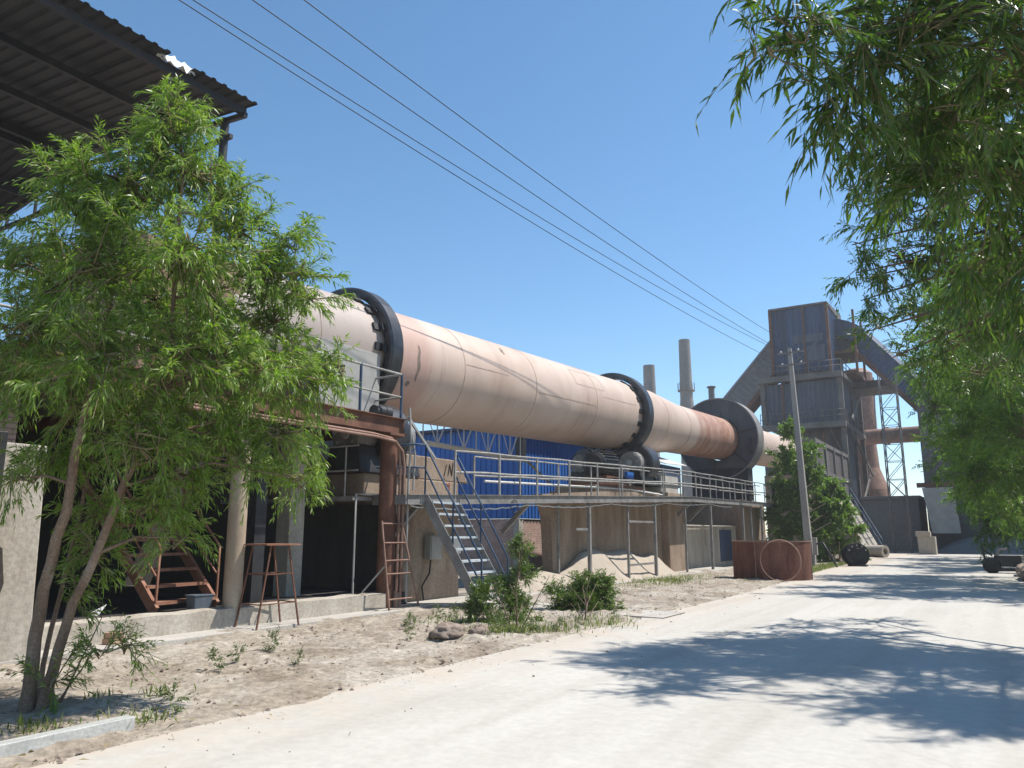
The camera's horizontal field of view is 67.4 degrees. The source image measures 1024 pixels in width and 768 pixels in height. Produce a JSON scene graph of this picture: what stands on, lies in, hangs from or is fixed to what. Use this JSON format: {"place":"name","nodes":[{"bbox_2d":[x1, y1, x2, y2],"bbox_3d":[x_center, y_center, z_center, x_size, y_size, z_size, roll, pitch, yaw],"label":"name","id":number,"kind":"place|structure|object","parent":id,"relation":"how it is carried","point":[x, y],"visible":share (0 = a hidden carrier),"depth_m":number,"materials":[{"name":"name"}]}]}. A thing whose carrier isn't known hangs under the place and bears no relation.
{"place":"outdoors","nodes":[
{"label":"outdoors","id":0,"kind":"place"},
{"bbox_2d":[32,582,405,621],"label":"floor","id":1,"kind":"structure","parent":0,"point":[126,600],"depth_m":15.36,"materials":[{"name":"concrete"}]},
{"bbox_2d":[15,429,214,590],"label":"wall","id":2,"kind":"structure","parent":1,"relation":"on","point":[48,524],"depth_m":18.61,"materials":[{"name":"concrete"}]},
{"bbox_2d":[0,0,257,354],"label":"canopy","id":3,"kind":"object","parent":1,"relation":"on","point":[69,69],"visible":0.73,"depth_m":13.03,"materials":[{"name":"metal"}]},
{"bbox_2d":[80,432,220,612],"bbox_3d":[-6.351,2.369,13.518,2.414,3.080,1.316,-6,-13,28],"label":"rusty stair","id":4,"kind":"object","parent":1,"relation":"on","point":[151,603],"visible":0.48,"depth_m":13.18,"materials":[{"name":"metal"}]},
{"bbox_2d":[272,430,307,596],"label":"concrete column","id":5,"kind":"structure","parent":1,"relation":"on","point":[293,536],"depth_m":15.81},
{"bbox_2d":[0,567,732,663],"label":"pavement","id":6,"kind":"structure","parent":0,"point":[181,638],"depth_m":13.02,"materials":[{"name":"concrete"}]},
{"bbox_2d":[0,442,46,661],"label":"concrete pillar","id":7,"kind":"structure","parent":6,"relation":"on","point":[18,554],"depth_m":9.54,"materials":[{"name":"concrete"}]},
{"bbox_2d":[0,382,21,442],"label":"brick wall","id":8,"kind":"structure","parent":7,"relation":"on","point":[11,435],"depth_m":10.44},
{"bbox_2d":[102,631,123,644],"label":"loose bricks","id":9,"kind":"object","parent":6,"relation":"on","point":[107,636],"visible":0.41,"depth_m":10.67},
{"bbox_2d":[0,265,406,612],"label":"burner platform","id":10,"kind":"structure","parent":6,"relation":"on","point":[252,530],"depth_m":14.96,"materials":[{"name":"grey paint"}]},
{"bbox_2d":[37,230,242,382],"bbox_3d":[-6.905,-1.033,14.206,2.980,2.550,2.300,-7,-13,31],"label":"kiln hood","id":11,"kind":"object","parent":10,"relation":"on","point":[164,270],"visible":0.01,"depth_m":13.09,"materials":[{"name":"metal"}]},
{"bbox_2d":[148,302,217,372],"bbox_3d":[-5.673,-0.810,13.385,0.080,1.300,1.300,-7,-13,31],"label":"door","id":12,"kind":"structure","parent":11,"relation":"in","point":[179,302],"depth_m":12.98,"materials":[{"name":"metal"}]},
{"bbox_2d":[220,444,371,503],"bbox_3d":[-4.900,2.092,17.360,4.300,1.160,0.590,-7,-13,31],"label":"side landing","id":13,"kind":"object","parent":10,"relation":"attached to","point":[343,498],"visible":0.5,"depth_m":16.28,"materials":[{"name":"grey paint"}]},
{"bbox_2d":[187,403,405,606],"bbox_3d":[-3.739,2.458,14.081,0.130,3.550,5.360,-7,-13,31],"label":"cooling pipe","id":14,"kind":"object","parent":10,"relation":"attached to","point":[361,433],"visible":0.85,"depth_m":16.03,"materials":[{"name":"rusty steel"}]},
{"bbox_2d":[287,338,379,411],"bbox_3d":[-4.052,-0.185,17.070,1.300,1.980,1.860,-7,-13,31],"label":"steel screen","id":15,"kind":"object","parent":10,"relation":"on","point":[369,380],"visible":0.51,"depth_m":16.89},
{"bbox_2d":[351,493,378,593],"bbox_3d":[-2.970,2.735,16.109,0.090,3.220,0.800,-9,-14,39],"label":"conduit","id":16,"kind":"object","parent":10,"relation":"attached to","point":[354,541],"visible":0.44,"depth_m":15.73,"materials":[{"name":"metal"}]},
{"bbox_2d":[369,405,392,415],"bbox_3d":[-2.870,0.633,16.919,0.300,0.325,0.540,-7,-13,31],"label":"motor unit","id":17,"kind":"object","parent":10,"relation":"on","point":[383,410],"visible":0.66,"depth_m":16.76,"materials":[{"name":"metal"}]},
{"bbox_2d":[407,416,435,458],"bbox_3d":[-2.002,1.197,17.029,0.050,0.885,0.850,-10,-15,41],"label":"brace","id":18,"kind":"object","parent":10,"relation":"attached to","point":[421,437],"visible":0.93,"depth_m":17.00,"materials":[{"name":"metal"}]},
{"bbox_2d":[41,592,398,650],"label":"wall","id":19,"kind":"structure","parent":6,"relation":"on","point":[181,621],"depth_m":12.45,"materials":[{"name":"concrete"}]},
{"bbox_2d":[185,593,214,608],"bbox_3d":[-5.107,3.549,12.539,0.260,0.220,0.380,-7,-13,31],"label":"bucket","id":20,"kind":"object","parent":19,"relation":"on","point":[198,601],"visible":1,"depth_m":12.44,"materials":[{"name":"blue plastic"}]},
{"bbox_2d":[234,543,300,630],"bbox_3d":[-4.110,3.406,13.017,0.570,1.368,0.924,-7,-13,31],"label":"trestle","id":21,"kind":"object","parent":6,"relation":"on","point":[261,601],"visible":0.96,"depth_m":12.98,"materials":[{"name":"metal"}]},
{"bbox_2d":[487,549,680,592],"bbox_3d":[3.109,5.998,25.273,1.750,1.117,13.000,-7,-13,31],"label":"sand heap","id":22,"kind":"object","parent":6,"relation":"on","point":[612,562],"visible":0.56,"depth_m":25.18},
{"bbox_2d":[0,554,876,767],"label":"dirt verge","id":23,"kind":"structure","parent":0,"point":[273,687],"depth_m":9.32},
{"bbox_2d":[0,715,134,757],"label":"curb","id":24,"kind":"structure","parent":23,"relation":"on","point":[20,745],"depth_m":5.79,"materials":[{"name":"concrete"}]},
{"bbox_2d":[0,509,167,715],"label":"willow shoots","id":25,"kind":"object","parent":23,"relation":"on","point":[80,647],"visible":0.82,"depth_m":7.02,"materials":[{"name":"green plant"}]},
{"bbox_2d":[158,678,191,713],"bbox_3d":[-3.001,2.769,6.832,0.256,0.313,0.314,-2,-11,11],"label":"weed tuft","id":26,"kind":"object","parent":23,"relation":"on","point":[177,709],"visible":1,"depth_m":6.82,"materials":[{"name":"green plant"}]},
{"bbox_2d":[0,73,361,712],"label":"willow tree","id":27,"kind":"object","parent":23,"relation":"on","point":[106,219],"visible":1,"depth_m":7.19,"materials":[{"name":"green plant"}]},
{"bbox_2d":[204,642,227,668],"bbox_3d":[-3.459,3.175,8.957,0.269,0.329,0.330,6,-12,-27],"label":"weed tuft","id":28,"kind":"object","parent":23,"relation":"on","point":[213,655],"visible":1,"depth_m":8.93,"materials":[{"name":"green plant"}]},
{"bbox_2d":[226,641,246,661],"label":"weed tuft","id":29,"kind":"object","parent":23,"relation":"on","point":[237,654],"visible":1,"depth_m":9.41,"materials":[{"name":"green plant"}]},
{"bbox_2d":[261,625,283,650],"bbox_3d":[-3.209,3.434,10.366,0.362,0.360,0.295,-4,-12,18],"label":"weed tuft","id":30,"kind":"object","parent":23,"relation":"on","point":[272,633],"visible":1,"depth_m":10.38,"materials":[{"name":"green plant"}]},
{"bbox_2d":[289,646,305,664],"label":"weed tuft","id":31,"kind":"object","parent":23,"relation":"on","point":[299,654],"visible":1,"depth_m":9.28,"materials":[{"name":"green plant"}]},
{"bbox_2d":[0,610,642,736],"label":"grass","id":32,"kind":"structure","parent":23,"relation":"on","point":[20,721],"depth_m":7.48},
{"bbox_2d":[3,587,752,767],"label":"leaf litter","id":33,"kind":"object","parent":23,"relation":"on","point":[23,754],"visible":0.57,"depth_m":8.96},
{"bbox_2d":[361,521,419,610],"bbox_3d":[-2.405,3.716,15.786,1.274,1.780,0.480,9,-14,-38],"label":"ladder","id":34,"kind":"object","parent":23,"relation":"on","point":[386,573],"visible":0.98,"depth_m":15.72,"materials":[{"name":"metal"}]},
{"bbox_2d":[0,577,814,767],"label":"pebbles","id":35,"kind":"object","parent":23,"relation":"on","point":[60,760],"visible":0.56,"depth_m":8.97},
{"bbox_2d":[402,614,419,629],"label":"weed tuft","id":36,"kind":"object","parent":23,"relation":"on","point":[410,619],"visible":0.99,"depth_m":12.51,"materials":[{"name":"green plant"}]},
{"bbox_2d":[428,622,465,638],"bbox_3d":[-0.989,3.792,11.890,0.568,0.213,0.612,-7,-13,31],"label":"rock","id":37,"kind":"object","parent":23,"relation":"on","point":[445,630],"visible":0.99,"depth_m":11.70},
{"bbox_2d":[437,602,462,623],"bbox_3d":[-0.991,4.068,13.367,0.495,0.581,0.485,10,-15,-41],"label":"weed tuft","id":38,"kind":"object","parent":23,"relation":"on","point":[453,618],"visible":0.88,"depth_m":13.40,"materials":[{"name":"green plant"}]},
{"bbox_2d":[424,445,508,604],"bbox_3d":[-0.992,3.167,17.034,1.778,3.535,1.261,-2,-11,10],"label":"steel stair","id":39,"kind":"object","parent":23,"relation":"on","point":[448,543],"visible":0.73,"depth_m":16.67,"materials":[{"name":"metal"}]},
{"bbox_2d":[468,624,489,634],"bbox_3d":[-0.517,3.839,11.973,0.340,0.185,0.304,3,-11,-13],"label":"rock","id":40,"kind":"object","parent":23,"relation":"on","point":[481,629],"visible":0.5,"depth_m":11.89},
{"bbox_2d":[489,610,513,633],"bbox_3d":[-0.200,3.811,12.019,0.464,0.557,0.475,4,-12,-19],"label":"weed tuft","id":41,"kind":"object","parent":23,"relation":"on","point":[498,628],"visible":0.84,"depth_m":12.03,"materials":[{"name":"green plant"}]},
{"bbox_2d":[460,527,549,629],"bbox_3d":[-0.076,3.675,13.707,1.700,2.302,1.958,2,-11,-11],"label":"roadside shrub","id":42,"kind":"object","parent":23,"relation":"on","point":[508,590],"visible":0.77,"depth_m":13.86,"materials":[{"name":"green plant"}]},
{"bbox_2d":[514,610,540,632],"bbox_3d":[0.235,3.837,12.126,0.454,0.533,0.444,0,-11,2],"label":"weed tuft","id":43,"kind":"object","parent":23,"relation":"on","point":[533,626],"visible":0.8,"depth_m":12.12,"materials":[{"name":"green plant"}]},
{"bbox_2d":[537,568,627,619],"bbox_3d":[1.196,4.441,15.497,1.893,1.413,2.403,-7,-13,31],"label":"roadside shrub","id":44,"kind":"object","parent":23,"relation":"on","point":[592,592],"visible":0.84,"depth_m":15.84,"materials":[{"name":"green plant"}]},
{"bbox_2d":[613,561,846,589],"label":"grass","id":45,"kind":"structure","parent":23,"relation":"on","point":[823,566],"depth_m":25.76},
{"bbox_2d":[731,540,812,580],"bbox_3d":[9.276,6.282,27.438,2.700,1.340,2.700,-7,-13,31],"label":"tank","id":46,"kind":"object","parent":23,"relation":"on","point":[780,560],"visible":0.81,"depth_m":26.33,"materials":[{"name":"metal"}]},
{"bbox_2d":[760,539,801,581],"bbox_3d":[9.078,5.963,25.949,1.403,1.400,0.351,0,-11,2],"label":"wire hoop","id":47,"kind":"object","parent":23,"relation":"on","point":[797,551],"visible":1,"depth_m":25.93,"materials":[{"name":"metal"}]},
{"bbox_2d":[755,415,869,561],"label":"roadside tree","id":48,"kind":"object","parent":23,"relation":"on","point":[828,514],"visible":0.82,"depth_m":42.80,"materials":[{"name":"green plant"}]},
{"bbox_2d":[822,529,870,562],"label":"roadside shrub","id":49,"kind":"object","parent":23,"relation":"on","point":[836,544],"visible":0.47,"depth_m":43.51,"materials":[{"name":"green plant"}]},
{"bbox_2d":[864,545,889,557],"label":"clay pipe","id":50,"kind":"object","parent":23,"relation":"on","point":[879,551],"visible":0.66,"depth_m":51.28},
{"bbox_2d":[0,0,1023,534],"label":"sky","id":51,"kind":"structure","parent":0,"point":[601,99],"materials":[{"name":"blue"}]},
{"bbox_2d":[30,553,1023,767],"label":"road","id":52,"kind":"structure","parent":0,"point":[899,660],"depth_m":7.48,"materials":[{"name":"concrete"}]},
{"bbox_2d":[842,543,869,566],"bbox_3d":[16.933,8.397,37.732,1.160,1.166,1.030,-1,-11,7],"label":"flanged fitting","id":53,"kind":"object","parent":52,"relation":"on","point":[855,554],"visible":0.95,"depth_m":37.55,"materials":[{"name":"black metal"}]},
{"bbox_2d":[458,599,684,618],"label":"path","id":54,"kind":"structure","parent":0,"point":[657,614],"depth_m":15.43,"materials":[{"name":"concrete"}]},
{"bbox_2d":[458,535,1005,595],"bbox_3d":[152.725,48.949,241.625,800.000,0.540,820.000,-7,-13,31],"label":"ground","id":55,"kind":"structure","parent":0,"point":[462,591],"depth_m":27.54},
{"bbox_2d":[0,431,7,494],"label":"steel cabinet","id":56,"kind":"object","parent":55,"relation":"on","point":[3,443],"visible":0.83,"depth_m":8.83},
{"bbox_2d":[207,445,280,584],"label":"wall","id":57,"kind":"structure","parent":55,"relation":"on","point":[219,528],"depth_m":20.71,"materials":[{"name":"concrete"}]},
{"bbox_2d":[267,454,467,601],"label":"concrete pier","id":58,"kind":"structure","parent":55,"relation":"on","point":[441,581],"depth_m":18.09,"materials":[{"name":"concrete"}]},
{"bbox_2d":[308,441,333,460],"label":"capping beam","id":59,"kind":"structure","parent":58,"relation":"on","point":[328,444],"depth_m":19.66,"materials":[{"name":"concrete"}]},
{"bbox_2d":[301,505,397,590],"bbox_3d":[-4.110,3.872,18.313,3.500,1.910,0.090,-7,-13,31],"label":"infill panel","id":60,"kind":"object","parent":58,"relation":"attached to","point":[327,552],"visible":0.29,"depth_m":18.25,"materials":[{"name":"metal"}]},
{"bbox_2d":[326,404,419,476],"bbox_3d":[-3.166,1.277,17.758,1.520,1.672,2.023,-7,-13,31],"label":"support roller","id":61,"kind":"object","parent":58,"relation":"on","point":[363,456],"visible":0.45,"depth_m":16.93,"materials":[{"name":"metal"}]},
{"bbox_2d":[234,276,804,469],"bbox_3d":[7.775,2.330,37.479,3.480,4.620,53.591,-7,-13,31],"label":"rotary kiln","id":62,"kind":"object","parent":61,"relation":"on","point":[454,379],"visible":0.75,"depth_m":22.73,"materials":[{"name":"metal"}]},
{"bbox_2d":[421,535,441,599],"bbox_3d":[-1.888,4.290,17.993,0.205,1.453,0.568,-7,-13,31],"label":"junction box","id":63,"kind":"object","parent":58,"relation":"attached to","point":[432,546],"visible":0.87,"depth_m":17.97,"materials":[{"name":"metal"}]},
{"bbox_2d":[431,537,441,557],"bbox_3d":[-1.778,3.847,18.080,0.020,0.490,0.390,-7,-13,31],"label":"door","id":64,"kind":"structure","parent":63,"relation":"in","point":[436,543],"depth_m":18.06,"materials":[{"name":"metal"}]},
{"bbox_2d":[372,443,774,577],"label":"steel walkway","id":65,"kind":"structure","parent":58,"relation":"attached to","point":[414,501],"depth_m":23.57,"materials":[{"name":"paint"}]},
{"bbox_2d":[405,408,415,601],"bbox_3d":[-2.194,2.539,16.466,0.179,4.103,0.164,8,-14,-36],"label":"hose","id":66,"kind":"object","parent":65,"relation":"hanging from","point":[408,482],"visible":1,"depth_m":16.51,"materials":[{"name":"rubber"}]},
{"bbox_2d":[412,428,618,573],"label":"factory shed","id":67,"kind":"structure","parent":55,"relation":"on","point":[528,521],"depth_m":33.39,"materials":[{"name":"blue metal"}]},
{"bbox_2d":[422,424,551,483],"bbox_3d":[-0.698,2.240,26.619,0.375,2.225,7.645,-7,-13,33],"label":"lattice gantry","id":68,"kind":"object","parent":67,"relation":"attached to","point":[437,444],"visible":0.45,"depth_m":25.55,"materials":[{"name":"metal"}]},
{"bbox_2d":[516,437,525,455],"bbox_3d":[0.371,2.401,32.254,0.350,1.400,0.300,-7,-13,31],"label":"shed post","id":69,"kind":"object","parent":67,"relation":"attached to","point":[523,446],"visible":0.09,"depth_m":32.09,"materials":[{"name":"metal"}]},
{"bbox_2d":[532,474,685,573],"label":"concrete pier","id":70,"kind":"structure","parent":55,"relation":"on","point":[608,527],"depth_m":27.22,"materials":[{"name":"concrete"}]},
{"bbox_2d":[570,448,589,481],"bbox_3d":[3.301,3.499,32.119,1.520,1.672,2.023,-7,-13,31],"label":"support roller","id":71,"kind":"object","parent":70,"relation":"on","point":[577,471],"visible":0.3,"depth_m":31.39,"materials":[{"name":"metal"}]},
{"bbox_2d":[582,449,619,483],"bbox_3d":[3.247,3.050,27.959,1.030,1.325,1.394,-7,-13,31],"label":"drive motor","id":72,"kind":"object","parent":70,"relation":"on","point":[601,456],"visible":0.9,"depth_m":27.50,"materials":[{"name":"metal"}]},
{"bbox_2d":[615,464,633,485],"bbox_3d":[3.930,3.525,29.280,1.200,0.938,1.350,-7,-13,31],"label":"gearbox","id":73,"kind":"object","parent":70,"relation":"on","point":[624,478],"visible":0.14,"depth_m":28.93,"materials":[{"name":"metal"}]},
{"bbox_2d":[625,472,633,484],"bbox_3d":[4.418,3.656,28.917,0.120,0.660,0.600,-7,-13,31],"label":"valve box","id":74,"kind":"object","parent":70,"relation":"on","point":[629,475],"visible":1,"depth_m":28.83,"materials":[{"name":"blue paint"}]},
{"bbox_2d":[618,445,660,486],"bbox_3d":[5.128,3.283,31.008,1.520,1.672,2.023,-7,-13,31],"label":"support roller","id":75,"kind":"object","parent":70,"relation":"on","point":[641,456],"visible":0.72,"depth_m":30.36,"materials":[{"name":"metal"}]},
{"bbox_2d":[658,457,686,487],"bbox_3d":[6.686,3.823,34.044,1.200,1.490,2.900,-7,-13,31],"label":"cover hood","id":76,"kind":"object","parent":70,"relation":"on","point":[664,461],"visible":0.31,"depth_m":33.78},
{"bbox_2d":[643,364,659,456],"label":"chimney","id":77,"kind":"object","parent":55,"relation":"on","point":[649,383],"visible":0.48,"depth_m":117.87,"materials":[{"name":"metal"}]},
{"bbox_2d":[677,339,694,496],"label":"chimney","id":78,"kind":"object","parent":55,"relation":"on","point":[686,390],"visible":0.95,"depth_m":114.56,"materials":[{"name":"metal"}]},
{"bbox_2d":[684,525,735,568],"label":"wall","id":79,"kind":"structure","parent":55,"relation":"on","point":[699,546],"depth_m":37.41,"materials":[{"name":"concrete"}]},
{"bbox_2d":[719,530,732,561],"bbox_3d":[11.103,8.357,39.782,0.055,1.580,2.000,-7,-13,31],"label":"door","id":80,"kind":"structure","parent":79,"relation":"in","point":[725,535],"depth_m":39.70,"materials":[{"name":"metal"}]},
{"bbox_2d":[683,500,765,539],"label":"concrete pier","id":81,"kind":"structure","parent":55,"relation":"on","point":[727,515],"depth_m":42.32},
{"bbox_2d":[681,386,763,500],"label":"gear guard","id":82,"kind":"object","parent":81,"relation":"on","point":[741,461],"visible":0.7,"depth_m":43.28,"materials":[{"name":"grey paint"}]},
{"bbox_2d":[764,475,812,540],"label":"concrete pier","id":83,"kind":"structure","parent":55,"relation":"on","point":[767,478],"depth_m":57.67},
{"bbox_2d":[777,348,816,565],"bbox_3d":[14.470,3.615,38.760,1.302,11.100,0.500,-7,-13,31],"label":"utility pole","id":84,"kind":"object","parent":55,"relation":"on","point":[807,533],"visible":0.86,"depth_m":38.57,"materials":[{"name":"concrete"}]},
{"bbox_2d":[179,0,781,363],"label":"overhead wire","id":85,"kind":"object","parent":84,"relation":"attached to","point":[428,158],"visible":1,"depth_m":17.47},
{"bbox_2d":[193,0,780,351],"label":"overhead wire","id":86,"kind":"object","parent":84,"relation":"attached to","point":[436,153],"visible":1,"depth_m":17.57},
{"bbox_2d":[252,0,798,359],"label":"overhead wire","id":87,"kind":"object","parent":84,"relation":"attached to","point":[478,156],"visible":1,"depth_m":17.65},
{"bbox_2d":[304,0,797,348],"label":"overhead wire","id":88,"kind":"object","parent":84,"relation":"attached to","point":[506,150],"visible":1,"depth_m":17.84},
{"bbox_2d":[812,537,837,566],"bbox_3d":[15.129,8.130,37.087,0.285,1.403,1.235,10,-15,-41],"label":"meter box","id":89,"kind":"object","parent":84,"relation":"attached to","point":[815,544],"visible":1,"depth_m":37.34,"materials":[{"name":"metal"}]},
{"bbox_2d":[930,387,1023,546],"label":"willow tree","id":90,"kind":"object","parent":55,"relation":"on","point":[960,420],"depth_m":49.83,"materials":[{"name":"green plant"}]},
{"bbox_2d":[890,551,918,552],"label":"yard","id":91,"kind":"structure","parent":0,"point":[902,552],"depth_m":64.66,"materials":[{"name":"concrete"}]},
{"bbox_2d":[757,301,873,549],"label":"preheater tower","id":92,"kind":"structure","parent":91,"relation":"on","point":[829,407],"depth_m":75.68,"materials":[{"name":"steel"},{"name":"corrugated sheet metal"},{"name":"concrete"}]},
{"bbox_2d":[723,340,778,419],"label":"conveyor gallery","id":93,"kind":"object","parent":92,"relation":"attached to","point":[744,390],"visible":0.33,"depth_m":79.96,"materials":[{"name":"metal"}]},
{"bbox_2d":[834,319,864,346],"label":"gallery head","id":94,"kind":"object","parent":92,"relation":"attached to","point":[840,326],"visible":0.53,"depth_m":78.09},
{"bbox_2d":[853,379,895,396],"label":"bridge platform","id":95,"kind":"structure","parent":92,"relation":"on","point":[867,388],"depth_m":78.88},
{"bbox_2d":[849,332,917,411],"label":"conveyor gallery","id":96,"kind":"object","parent":92,"relation":"attached to","point":[874,359],"visible":0.35,"depth_m":75.83,"materials":[{"name":"metal"}]},
{"bbox_2d":[838,487,882,544],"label":"access stair","id":97,"kind":"object","parent":91,"relation":"on","point":[867,538],"visible":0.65,"depth_m":57.06,"materials":[{"name":"metal"}]},
{"bbox_2d":[848,368,889,496],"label":"cyclone vessel","id":98,"kind":"object","parent":91,"relation":"on","point":[878,485],"visible":0.25,"depth_m":88.48,"materials":[{"name":"metal"}]},
{"bbox_2d":[857,426,919,444],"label":"horizontal duct","id":99,"kind":"object","parent":98,"relation":"attached to","point":[873,436],"visible":0.56,"depth_m":84.05,"materials":[{"name":"metal"}]},
{"bbox_2d":[859,495,928,551],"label":"building","id":100,"kind":"structure","parent":91,"relation":"on","point":[876,508],"depth_m":68.96,"materials":[{"name":"metal"}]},
{"bbox_2d":[877,372,913,553],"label":"lattice mast","id":101,"kind":"object","parent":91,"relation":"on","point":[888,480],"visible":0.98,"depth_m":64.22,"materials":[{"name":"metal"}]},
{"bbox_2d":[911,381,1023,549],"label":"dark building","id":102,"kind":"structure","parent":91,"relation":"on","point":[947,525],"depth_m":65.46,"materials":[{"name":"metal"}]},
{"bbox_2d":[937,535,1023,554],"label":"gravel heap","id":103,"kind":"object","parent":91,"relation":"on","point":[962,546],"visible":0.56,"depth_m":61.62,"materials":[{"name":"stone"}]},
{"bbox_2d":[915,531,937,554],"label":"concrete block","id":104,"kind":"structure","parent":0,"point":[927,543],"depth_m":58.41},
{"bbox_2d":[982,547,1021,572],"bbox_3d":[20.047,7.164,31.215,1.630,1.052,0.865,-7,-13,31],"label":"scrap engine","id":105,"kind":"object","parent":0,"point":[996,563],"visible":0.95,"depth_m":31.06,"materials":[{"name":"black metal"}]},
{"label":"bank","id":106,"kind":"structure","parent":0,"visible":0},
{"bbox_2d":[695,0,1023,415],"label":"willow tree","id":107,"kind":"object","parent":106,"relation":"on","point":[920,25],"visible":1,"depth_m":4.06,"materials":[{"name":"green plant"}]},
{"bbox_2d":[800,0,1023,406],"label":"willow tree","id":108,"kind":"object","parent":106,"relation":"on","point":[880,277],"visible":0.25,"depth_m":13.16,"materials":[{"name":"green plant"}]},
{"bbox_2d":[891,251,1023,545],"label":"willow tree","id":109,"kind":"object","parent":106,"relation":"on","point":[992,423],"visible":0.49,"depth_m":25.55,"materials":[{"name":"green plant"}]},
{"bbox_2d":[927,360,1023,562],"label":"willow tree","id":110,"kind":"object","parent":106,"relation":"on","point":[996,534],"visible":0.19,"depth_m":40.83,"materials":[{"name":"green plant"}]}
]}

